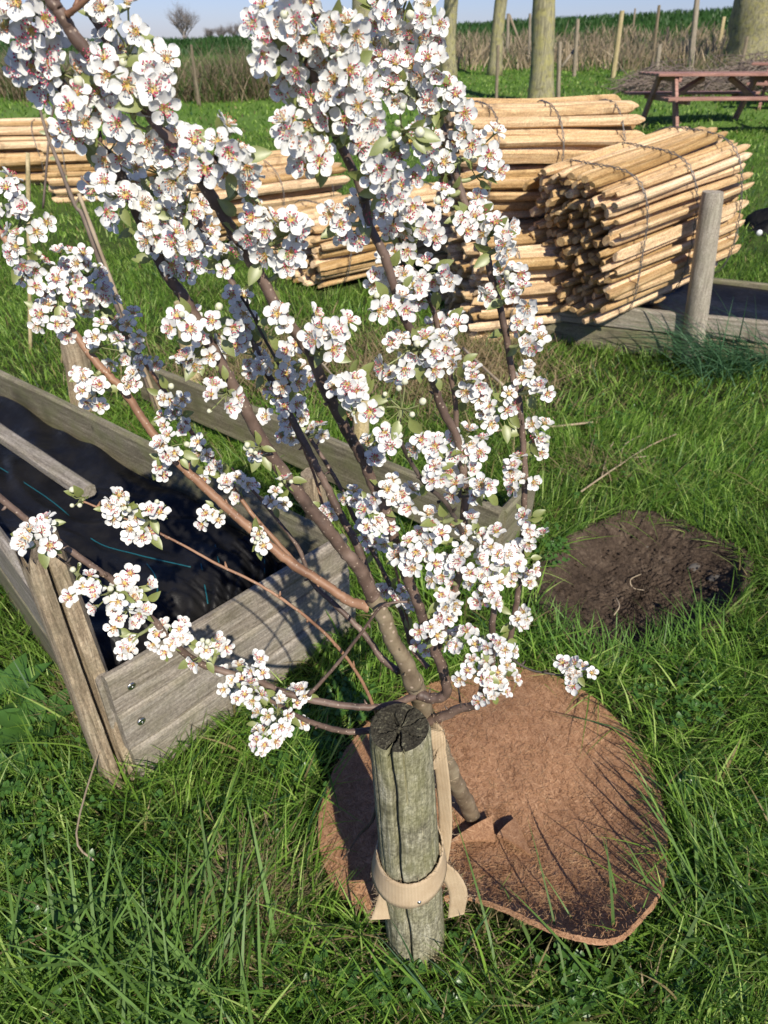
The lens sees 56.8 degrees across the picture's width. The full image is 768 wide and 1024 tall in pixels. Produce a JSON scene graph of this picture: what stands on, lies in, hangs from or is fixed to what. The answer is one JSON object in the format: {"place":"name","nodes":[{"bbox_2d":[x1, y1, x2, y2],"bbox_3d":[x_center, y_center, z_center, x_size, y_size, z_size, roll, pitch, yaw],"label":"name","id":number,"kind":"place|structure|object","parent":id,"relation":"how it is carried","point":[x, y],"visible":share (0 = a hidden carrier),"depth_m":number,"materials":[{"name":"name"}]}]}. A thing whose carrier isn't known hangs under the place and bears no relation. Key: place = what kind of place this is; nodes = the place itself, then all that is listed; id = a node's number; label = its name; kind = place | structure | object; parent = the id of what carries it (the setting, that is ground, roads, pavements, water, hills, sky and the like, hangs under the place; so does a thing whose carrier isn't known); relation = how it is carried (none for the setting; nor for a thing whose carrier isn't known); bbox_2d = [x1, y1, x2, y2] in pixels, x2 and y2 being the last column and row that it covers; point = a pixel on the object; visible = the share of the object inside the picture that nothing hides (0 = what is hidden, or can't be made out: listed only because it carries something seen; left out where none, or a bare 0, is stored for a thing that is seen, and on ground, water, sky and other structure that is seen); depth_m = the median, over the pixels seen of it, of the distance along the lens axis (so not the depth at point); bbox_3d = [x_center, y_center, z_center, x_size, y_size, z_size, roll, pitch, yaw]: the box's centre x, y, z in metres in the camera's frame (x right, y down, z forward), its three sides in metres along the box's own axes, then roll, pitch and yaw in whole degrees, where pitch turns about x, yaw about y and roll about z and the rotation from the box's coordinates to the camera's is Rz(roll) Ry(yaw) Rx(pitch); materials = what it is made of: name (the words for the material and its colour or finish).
{"place":"outdoors","nodes":[
{"label":"outdoors","id":0,"kind":"place"},
{"bbox_2d":[1,0,733,38],"label":"sky","id":1,"kind":"structure","parent":0,"point":[211,13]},
{"bbox_2d":[0,10,767,1023],"bbox_3d":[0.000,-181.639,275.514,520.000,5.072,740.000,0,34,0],"label":"ground","id":2,"kind":"structure","parent":0,"point":[502,918],"depth_m":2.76,"materials":[{"name":"green plant"}]},
{"bbox_2d":[0,744,50,794],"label":"dock plant","id":3,"kind":"object","parent":2,"relation":"on","point":[18,755],"visible":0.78,"depth_m":1.83,"materials":[{"name":"green plant"}]},
{"bbox_2d":[0,653,51,715],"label":"dock plant","id":4,"kind":"object","parent":2,"relation":"on","point":[11,671],"visible":0.73,"depth_m":2.05,"materials":[{"name":"green plant"}]},
{"bbox_2d":[0,117,56,186],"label":"picket roll","id":5,"kind":"object","parent":2,"relation":"on","point":[19,137],"visible":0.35,"depth_m":8.03,"materials":[{"name":"wood"}]},
{"bbox_2d":[25,152,32,352],"bbox_3d":[-2.030,-1.435,4.059,0.313,1.119,0.024,0,34,0],"label":"bamboo cane","id":6,"kind":"object","parent":2,"relation":"on","point":[28,183],"visible":0.46,"depth_m":3.92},
{"bbox_2d":[0,684,73,764],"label":"dock plant","id":7,"kind":"object","parent":2,"relation":"on","point":[11,722],"visible":0.73,"depth_m":1.95,"materials":[{"name":"green plant"}]},
{"bbox_2d":[13,664,90,760],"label":"plant","id":8,"kind":"object","parent":2,"relation":"on","point":[67,702],"visible":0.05,"depth_m":1.98,"materials":[{"name":"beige plant"}]},
{"bbox_2d":[15,531,136,789],"bbox_3d":[-0.705,0.369,1.667,0.133,0.745,0.099,25,41,33],"label":"post","id":9,"kind":"object","parent":2,"relation":"on","point":[72,639],"visible":0.79,"depth_m":1.61,"materials":[{"name":"brown wood"}]},
{"bbox_2d":[60,337,98,413],"bbox_3d":[-1.519,-0.654,3.558,0.147,0.433,0.133,0,34,0],"label":"wooden stake","id":10,"kind":"object","parent":2,"relation":"on","point":[73,354],"visible":0.43,"depth_m":3.45,"materials":[{"name":"brown wood"}]},
{"bbox_2d":[75,734,106,860],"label":"dead stem","id":11,"kind":"object","parent":2,"relation":"on","point":[78,821],"visible":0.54,"depth_m":1.59,"materials":[{"name":"brown plant"}]},
{"bbox_2d":[28,89,159,416],"bbox_3d":[-1.302,-1.091,3.211,0.348,1.479,0.037,0,34,0],"label":"bare sapling","id":12,"kind":"object","parent":2,"relation":"on","point":[45,131],"visible":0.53,"depth_m":3.02,"materials":[{"name":"brown wood"}]},
{"bbox_2d":[37,138,165,203],"bbox_3d":[-3.006,-3.795,7.853,1.417,0.636,0.703,-7,34,-11],"label":"picket roll","id":13,"kind":"object","parent":2,"relation":"on","point":[75,165],"visible":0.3,"depth_m":7.58,"materials":[{"name":"wood"}]},
{"bbox_2d":[77,193,160,409],"bbox_3d":[-1.199,-0.900,3.291,0.191,1.071,0.018,-2,34,-3],"label":"bamboo cane","id":14,"kind":"object","parent":2,"relation":"on","point":[93,233],"visible":0.57,"depth_m":3.13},
{"bbox_2d":[0,817,284,1023],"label":"grass tuft","id":15,"kind":"object","parent":2,"relation":"on","point":[96,934],"visible":0.73,"depth_m":1.45,"materials":[{"name":"green plant"}]},
{"bbox_2d":[0,752,314,1023],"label":"grass tuft","id":16,"kind":"object","parent":2,"relation":"on","point":[193,987],"visible":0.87,"depth_m":1.39,"materials":[{"name":"green plant"}]},
{"bbox_2d":[0,370,355,780],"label":"raised bed","id":17,"kind":"object","parent":2,"relation":"on","point":[148,697],"visible":0.55,"depth_m":2.03,"materials":[{"name":"wood"}]},
{"bbox_2d":[0,396,286,670],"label":"membrane","id":18,"kind":"object","parent":17,"relation":"on","point":[193,586],"visible":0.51,"depth_m":2.32,"materials":[{"name":"black plastic"}]},
{"bbox_2d":[0,423,95,498],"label":"loose plank","id":19,"kind":"object","parent":18,"relation":"on","point":[49,466],"visible":0.92,"depth_m":2.56,"materials":[{"name":"grey wood"}]},
{"bbox_2d":[163,2,199,38],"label":"bare tree","id":20,"kind":"object","parent":2,"relation":"on","point":[182,26],"visible":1,"depth_m":98.64,"materials":[{"name":"grey plant"}]},
{"bbox_2d":[174,300,201,383],"bbox_3d":[-1.066,-0.893,3.865,0.097,0.505,0.091,0,34,0],"label":"wooden stake","id":21,"kind":"object","parent":2,"relation":"on","point":[195,376],"visible":0.21,"depth_m":3.83,"materials":[{"name":"beige wood"}]},
{"bbox_2d":[0,35,387,102],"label":"dry reeds","id":22,"kind":"object","parent":2,"relation":"on","point":[244,82],"visible":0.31,"depth_m":14.48,"materials":[{"name":"brown plant"}]},
{"bbox_2d":[190,44,200,105],"bbox_3d":[-3.581,-8.239,13.499,0.081,1.093,0.078,7,34,10],"label":"leaning pole","id":23,"kind":"object","parent":2,"relation":"on","point":[198,100],"visible":0.89,"depth_m":13.47,"materials":[{"name":"brown wood"}]},
{"bbox_2d":[202,26,213,36],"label":"bare tree","id":24,"kind":"object","parent":2,"relation":"on","point":[208,32],"visible":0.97,"depth_m":124.14,"materials":[{"name":"grey plant"}]},
{"bbox_2d":[214,23,226,36],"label":"bare tree","id":25,"kind":"object","parent":2,"relation":"on","point":[224,32],"visible":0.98,"depth_m":123.91,"materials":[{"name":"grey plant"}]},
{"bbox_2d":[225,22,239,36],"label":"bare tree","id":26,"kind":"object","parent":2,"relation":"on","point":[231,31],"visible":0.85,"depth_m":123.97,"materials":[{"name":"grey plant"}]},
{"bbox_2d":[117,777,370,1014],"bbox_3d":[-0.311,0.826,1.547,0.566,0.113,0.495,-21,39,-29],"label":"grass tuft","id":27,"kind":"object","parent":2,"relation":"on","point":[261,914],"visible":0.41,"depth_m":1.54,"materials":[{"name":"green plant"}]},
{"bbox_2d":[174,150,349,241],"bbox_3d":[-1.171,-3.000,6.690,1.644,0.704,0.794,-22,39,-30],"label":"picket roll","id":28,"kind":"object","parent":2,"relation":"on","point":[279,186],"visible":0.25,"depth_m":6.49,"materials":[{"name":"wood"}]},
{"bbox_2d":[61,299,478,414],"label":"blossoms","id":29,"kind":"object","parent":2,"relation":"on","point":[236,366],"visible":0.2,"depth_m":4.13,"materials":[{"name":"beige plant"}]},
{"bbox_2d":[0,0,598,823],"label":"pear tree","id":30,"kind":"object","parent":2,"relation":"on","point":[292,50],"visible":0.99,"depth_m":0.83,"materials":[{"name":"white plant"}]},
{"bbox_2d":[301,467,327,519],"bbox_3d":[-0.246,0.010,2.622,0.102,0.359,0.098,0,34,0],"label":"wooden stake","id":31,"kind":"object","parent":2,"relation":"on","point":[309,488],"visible":0.2,"depth_m":2.52,"materials":[{"name":"brown wood"}]},
{"bbox_2d":[139,367,535,554],"bbox_3d":[-0.403,-0.271,3.031,2.075,0.265,0.361,18,37,25],"label":"raised bed","id":32,"kind":"object","parent":2,"relation":"on","point":[339,456],"visible":0.38,"depth_m":2.84,"materials":[{"name":"wood"}]},
{"bbox_2d":[263,181,451,287],"bbox_3d":[-0.129,-2.276,5.753,1.667,0.636,0.827,-25,41,-33],"label":"picket roll","id":33,"kind":"object","parent":2,"relation":"on","point":[329,262],"visible":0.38,"depth_m":5.39,"materials":[{"name":"wood"}]},
{"bbox_2d":[352,369,368,445],"bbox_3d":[-0.107,-0.435,3.229,0.084,0.432,0.079,0,34,0],"label":"wooden stake","id":34,"kind":"object","parent":2,"relation":"on","point":[360,429],"visible":0.16,"depth_m":3.22,"materials":[{"name":"beige wood"}]},
{"bbox_2d":[351,0,377,93],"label":"pasture tree","id":35,"kind":"object","parent":2,"relation":"on","point":[356,4],"visible":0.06,"depth_m":12.12,"materials":[{"name":"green plant"}]},
{"bbox_2d":[0,5,731,55],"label":"field crop","id":36,"kind":"object","parent":2,"relation":"on","point":[237,39],"visible":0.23,"depth_m":33.83,"materials":[{"name":"green plant"}]},
{"bbox_2d":[0,365,767,1023],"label":"clover","id":37,"kind":"object","parent":2,"relation":"on","point":[20,847],"visible":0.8,"depth_m":1.56,"materials":[{"name":"green plant"}]},
{"bbox_2d":[6,871,767,1023],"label":"grass","id":38,"kind":"structure","parent":2,"relation":"on","point":[320,978],"depth_m":1.44,"materials":[{"name":"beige plant"}]},
{"bbox_2d":[369,703,444,972],"bbox_3d":[0.055,0.640,1.330,0.158,0.724,0.126,0,34,0],"label":"support post","id":39,"kind":"object","parent":2,"relation":"on","point":[400,742],"visible":0.9,"depth_m":1.20,"materials":[{"name":"grey wood"}]},
{"bbox_2d":[364,715,475,919],"bbox_3d":[0.069,0.617,1.301,0.175,0.485,0.198,28,43,36],"label":"tree tie","id":40,"kind":"object","parent":39,"relation":"attached to","point":[395,893],"visible":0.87,"depth_m":1.31,"materials":[{"name":"fabric"}]},
{"bbox_2d":[357,873,510,996],"bbox_3d":[0.107,0.878,1.472,0.346,0.106,0.270,0,34,0],"label":"grass tuft","id":41,"kind":"object","parent":2,"relation":"on","point":[459,942],"visible":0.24,"depth_m":1.45,"materials":[{"name":"green plant"}]},
{"bbox_2d":[440,0,457,77],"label":"pasture tree","id":42,"kind":"object","parent":2,"relation":"on","point":[450,8],"visible":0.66,"depth_m":19.02,"materials":[{"name":"brown plant"}]},
{"bbox_2d":[291,341,630,525],"bbox_3d":[0.292,-0.596,3.703,1.798,0.125,2.698,0,34,0],"label":"dry straw","id":43,"kind":"object","parent":2,"relation":"on","point":[393,386],"visible":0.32,"depth_m":3.67,"materials":[{"name":"beige plant"}]},
{"bbox_2d":[303,313,642,446],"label":"grass","id":44,"kind":"structure","parent":2,"relation":"on","point":[484,354],"depth_m":4.05,"materials":[{"name":"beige plant"}]},
{"bbox_2d":[462,347,503,385],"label":"dead stem","id":45,"kind":"object","parent":2,"relation":"on","point":[484,368],"visible":0.71,"depth_m":3.87,"materials":[{"name":"beige plant"}]},
{"bbox_2d":[314,667,669,947],"bbox_3d":[0.288,0.632,1.787,0.827,0.180,0.848,9,35,13],"label":"coir mat","id":46,"kind":"object","parent":2,"relation":"on","point":[517,756],"visible":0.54,"depth_m":1.73,"materials":[{"name":"brown fabric"}]},
{"bbox_2d":[342,807,375,859],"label":"fallen twig","id":47,"kind":"object","parent":46,"relation":"on","point":[369,824],"visible":0.87,"depth_m":1.58,"materials":[{"name":"brown wood"}]},
{"bbox_2d":[486,0,506,75],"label":"pasture tree","id":48,"kind":"object","parent":2,"relation":"on","point":[498,23],"visible":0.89,"depth_m":19.84,"materials":[{"name":"brown plant"}]},
{"bbox_2d":[495,45,499,97],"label":"fence post","id":49,"kind":"object","parent":2,"relation":"on","point":[497,71],"visible":0.81,"depth_m":14.10,"materials":[{"name":"grey wood"}]},
{"bbox_2d":[505,13,526,66],"bbox_3d":[4.377,-15.378,23.253,0.896,1.570,0.135,-7,34,-11],"label":"fence post","id":50,"kind":"object","parent":2,"relation":"on","point":[509,19],"visible":0.72,"depth_m":23.03,"materials":[{"name":"beige wood"}]},
{"bbox_2d":[527,13,530,66],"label":"fence post","id":51,"kind":"object","parent":2,"relation":"on","point":[529,32],"visible":0.73,"depth_m":22.96,"materials":[{"name":"grey wood"}]},
{"bbox_2d":[486,421,592,432],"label":"dead stem","id":52,"kind":"object","parent":2,"relation":"on","point":[562,425],"visible":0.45,"depth_m":3.43,"materials":[{"name":"beige plant"}]},
{"bbox_2d":[527,0,554,97],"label":"pasture tree","id":53,"kind":"object","parent":2,"relation":"on","point":[541,81],"visible":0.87,"depth_m":13.30,"materials":[{"name":"beige plant"}]},
{"bbox_2d":[428,217,665,341],"bbox_3d":[1.073,-1.612,4.763,1.393,0.698,1.034,-8,34,-12],"label":"picket roll","id":54,"kind":"object","parent":2,"relation":"on","point":[538,258],"visible":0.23,"depth_m":4.38,"materials":[{"name":"wood"}]},
{"bbox_2d":[436,94,644,218],"bbox_3d":[0.972,-2.269,4.553,1.275,0.685,0.715,-5,34,-8],"label":"picket roll","id":55,"kind":"object","parent":54,"relation":"on","point":[540,133],"visible":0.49,"depth_m":4.27,"materials":[{"name":"wood"}]},
{"bbox_2d":[556,41,561,96],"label":"fence post","id":56,"kind":"object","parent":2,"relation":"on","point":[558,75],"visible":0.86,"depth_m":14.32,"materials":[{"name":"grey wood"}]},
{"bbox_2d":[526,587,613,666],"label":"grass tuft","id":57,"kind":"object","parent":2,"relation":"on","point":[556,625],"visible":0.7,"depth_m":2.24,"materials":[{"name":"green plant"}]},
{"bbox_2d":[561,19,579,76],"bbox_3d":[5.242,-12.872,19.792,0.459,1.449,0.284,-18,37,-25],"label":"fence post","id":58,"kind":"object","parent":2,"relation":"on","point":[574,52],"visible":0.94,"depth_m":19.82,"materials":[{"name":"grey wood"}]},
{"bbox_2d":[378,29,765,71],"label":"dry bank grass","id":59,"kind":"structure","parent":2,"relation":"on","point":[595,55],"depth_m":23.62,"materials":[{"name":"beige plant"}]},
{"bbox_2d":[453,812,737,1019],"bbox_3d":[0.428,0.833,1.395,0.559,0.269,0.516,0,34,0],"label":"grass tuft","id":60,"kind":"object","parent":2,"relation":"on","point":[614,960],"visible":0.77,"depth_m":1.42,"materials":[{"name":"green plant"}]},
{"bbox_2d":[538,416,682,494],"bbox_3d":[0.987,-0.192,3.078,0.581,0.127,0.680,-24,40,-31],"label":"grass tuft","id":61,"kind":"object","parent":2,"relation":"on","point":[590,460],"visible":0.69,"depth_m":3.12,"materials":[{"name":"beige plant"}]},
{"bbox_2d":[555,605,674,687],"bbox_3d":[0.691,0.385,2.182,0.403,0.150,0.300,0,34,0],"label":"grass tuft","id":62,"kind":"object","parent":2,"relation":"on","point":[615,639],"visible":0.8,"depth_m":2.19,"materials":[{"name":"green plant"}]},
{"bbox_2d":[610,11,623,77],"bbox_3d":[6.404,-12.763,19.493,0.166,1.650,0.158,11,35,15],"label":"fence post","id":63,"kind":"object","parent":2,"relation":"on","point":[617,45],"visible":0.97,"depth_m":19.42,"materials":[{"name":"beige wood"}]},
{"bbox_2d":[580,433,675,491],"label":"dead stem","id":64,"kind":"object","parent":2,"relation":"on","point":[595,481],"visible":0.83,"depth_m":3.14,"materials":[{"name":"beige plant"}]},
{"bbox_2d":[632,8,635,27],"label":"fence post","id":65,"kind":"object","parent":2,"relation":"on","point":[634,17],"visible":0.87,"depth_m":32.82,"materials":[{"name":"grey wood"}]},
{"bbox_2d":[576,615,702,688],"bbox_3d":[0.773,0.402,2.161,0.399,0.144,0.262,-21,39,-29],"label":"grass tuft","id":66,"kind":"object","parent":2,"relation":"on","point":[640,643],"visible":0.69,"depth_m":2.17,"materials":[{"name":"green plant"}]},
{"bbox_2d":[522,509,757,663],"bbox_3d":[0.895,0.267,2.539,0.946,0.145,0.673,-25,41,-32],"label":"soil patch","id":67,"kind":"object","parent":2,"relation":"on","point":[712,561],"visible":0.78,"depth_m":2.63,"materials":[{"name":"brown soil"}]},
{"bbox_2d":[630,574,643,590],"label":"dead stem","id":68,"kind":"object","parent":67,"relation":"on","point":[632,586],"visible":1,"depth_m":2.62,"materials":[{"name":"beige plant"}]},
{"bbox_2d":[541,521,746,646],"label":"soil crumbs","id":69,"kind":"object","parent":67,"relation":"on","point":[715,589],"visible":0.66,"depth_m":2.63,"materials":[{"name":"brown soil"}]},
{"bbox_2d":[688,563,699,571],"bbox_3d":[1.173,0.208,2.684,0.061,0.026,0.038,-17,37,-24],"label":"stone","id":70,"kind":"object","parent":67,"relation":"on","point":[694,565],"visible":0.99,"depth_m":2.67,"materials":[{"name":"grey stone"}]},
{"bbox_2d":[706,574,719,581],"bbox_3d":[1.233,0.247,2.626,0.079,0.032,0.044,-9,35,-14],"label":"stone","id":71,"kind":"object","parent":67,"relation":"on","point":[712,578],"visible":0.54,"depth_m":2.61,"materials":[{"name":"grey stone"}]},
{"bbox_2d":[536,278,767,366],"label":"raised bed","id":72,"kind":"object","parent":2,"relation":"on","point":[571,324],"visible":0.34,"depth_m":4.34,"materials":[{"name":"grey wood"}]},
{"bbox_2d":[523,126,754,323],"bbox_3d":[1.526,-1.749,4.279,1.271,0.984,0.792,-18,38,-25],"label":"picket roll","id":73,"kind":"object","parent":72,"relation":"on","point":[618,223],"visible":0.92,"depth_m":3.99,"materials":[{"name":"wood"}]},
{"bbox_2d":[637,282,767,319],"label":"membrane","id":74,"kind":"object","parent":72,"relation":"on","point":[727,295],"visible":0.27,"depth_m":4.58,"materials":[{"name":"black plastic"}]},
{"bbox_2d":[650,5,660,65],"bbox_3d":[8.366,-14.545,21.911,0.208,1.806,0.093,0,34,0],"label":"fence post","id":75,"kind":"object","parent":2,"relation":"on","point":[656,26],"visible":0.79,"depth_m":21.76,"materials":[{"name":"grey wood"}]},
{"bbox_2d":[655,44,661,69],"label":"fence post","id":76,"kind":"object","parent":2,"relation":"on","point":[659,53],"visible":0.55,"depth_m":18.71,"materials":[{"name":"grey wood"}]},
{"bbox_2d":[610,600,714,672],"bbox_3d":[0.873,0.368,2.216,0.282,0.140,0.313,-18,37,-24],"label":"grass tuft","id":77,"kind":"object","parent":2,"relation":"on","point":[666,626],"visible":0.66,"depth_m":2.21,"materials":[{"name":"green plant"}]},
{"bbox_2d":[665,27,668,48],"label":"fence post","id":78,"kind":"object","parent":2,"relation":"on","point":[667,33],"visible":0.48,"depth_m":27.10,"materials":[{"name":"wood"}]},
{"bbox_2d":[601,52,743,96],"bbox_3d":[6.373,-9.711,16.106,2.769,1.246,4.287,0,34,0],"label":"brush pile","id":79,"kind":"object","parent":2,"relation":"on","point":[637,83],"visible":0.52,"depth_m":15.50,"materials":[{"name":"wood"}]},
{"bbox_2d":[592,288,767,406],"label":"grass tuft","id":80,"kind":"object","parent":2,"relation":"on","point":[718,360],"visible":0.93,"depth_m":4.01,"materials":[{"name":"green plant"}]},
{"bbox_2d":[598,50,767,87],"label":"dry bank grass","id":81,"kind":"structure","parent":2,"relation":"on","point":[711,64],"depth_m":21.35,"materials":[{"name":"beige plant"}]},
{"bbox_2d":[617,751,767,950],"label":"grass tuft","id":82,"kind":"object","parent":2,"relation":"on","point":[697,865],"visible":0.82,"depth_m":1.53,"materials":[{"name":"green plant"}]},
{"bbox_2d":[688,0,699,68],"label":"fence post","id":83,"kind":"object","parent":2,"relation":"on","point":[694,27],"visible":0.76,"depth_m":19.26,"materials":[{"name":"beige wood"}]},
{"bbox_2d":[624,71,767,126],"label":"picnic table","id":84,"kind":"object","parent":2,"relation":"on","point":[744,94],"visible":1,"depth_m":11.34,"materials":[{"name":"brown wood"}]},
{"bbox_2d":[681,190,723,363],"bbox_3d":[1.817,-1.295,4.060,0.232,0.994,0.135,0,34,0],"label":"round post","id":85,"kind":"object","parent":2,"relation":"on","point":[704,252],"visible":0.83,"depth_m":3.95,"materials":[{"name":"grey wood"}]},
{"bbox_2d":[655,570,752,656],"bbox_3d":[1.015,0.327,2.273,0.295,0.146,0.323,0,34,0],"label":"grass tuft","id":86,"kind":"object","parent":2,"relation":"on","point":[697,624],"visible":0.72,"depth_m":2.26,"materials":[{"name":"green plant"}]},
{"bbox_2d":[719,17,725,45],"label":"fence post","id":87,"kind":"object","parent":2,"relation":"on","point":[722,26],"visible":0.54,"depth_m":27.98,"materials":[{"name":"beige wood"}]},
{"bbox_2d":[698,50,767,91],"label":"brush pile","id":88,"kind":"object","parent":2,"relation":"on","point":[747,66],"visible":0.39,"depth_m":16.02,"materials":[{"name":"brown wood"}]},
{"bbox_2d":[718,453,750,467],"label":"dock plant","id":89,"kind":"object","parent":2,"relation":"on","point":[736,458],"visible":0.46,"depth_m":3.18,"materials":[{"name":"green plant"}]},
{"bbox_2d":[737,37,748,78],"bbox_3d":[9.371,-11.796,18.577,0.132,1.081,0.102,0,34,0],"label":"fence post","id":90,"kind":"object","parent":2,"relation":"on","point":[744,49],"visible":0.52,"depth_m":18.40,"materials":[{"name":"grey wood"}]},
{"bbox_2d":[719,0,767,69],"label":"pollard willow","id":91,"kind":"object","parent":2,"relation":"on","point":[748,18],"visible":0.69,"depth_m":21.84,"materials":[{"name":"beige plant"}]},
{"bbox_2d":[744,207,767,236],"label":"tarpaulin","id":92,"kind":"object","parent":2,"relation":"on","point":[757,220],"visible":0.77,"depth_m":6.77,"materials":[{"name":"black plastic"}]},
{"bbox_2d":[746,62,767,109],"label":"picnic table","id":93,"kind":"object","parent":2,"relation":"on","point":[764,84],"visible":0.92,"depth_m":13.19,"materials":[{"name":"brown wood"}]},
{"bbox_2d":[756,230,762,235],"bbox_3d":[3.458,-2.572,6.537,0.052,0.051,0.012,0,34,0],"label":"white disc","id":94,"kind":"object","parent":2,"relation":"on","point":[759,232],"visible":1,"depth_m":6.53,"materials":[{"name":"plastic"}]},
{"bbox_2d":[341,19,728,52],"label":"dry bank grass","id":95,"kind":"structure","parent":0,"point":[628,29],"depth_m":30.28,"materials":[{"name":"beige plant"}]}
]}

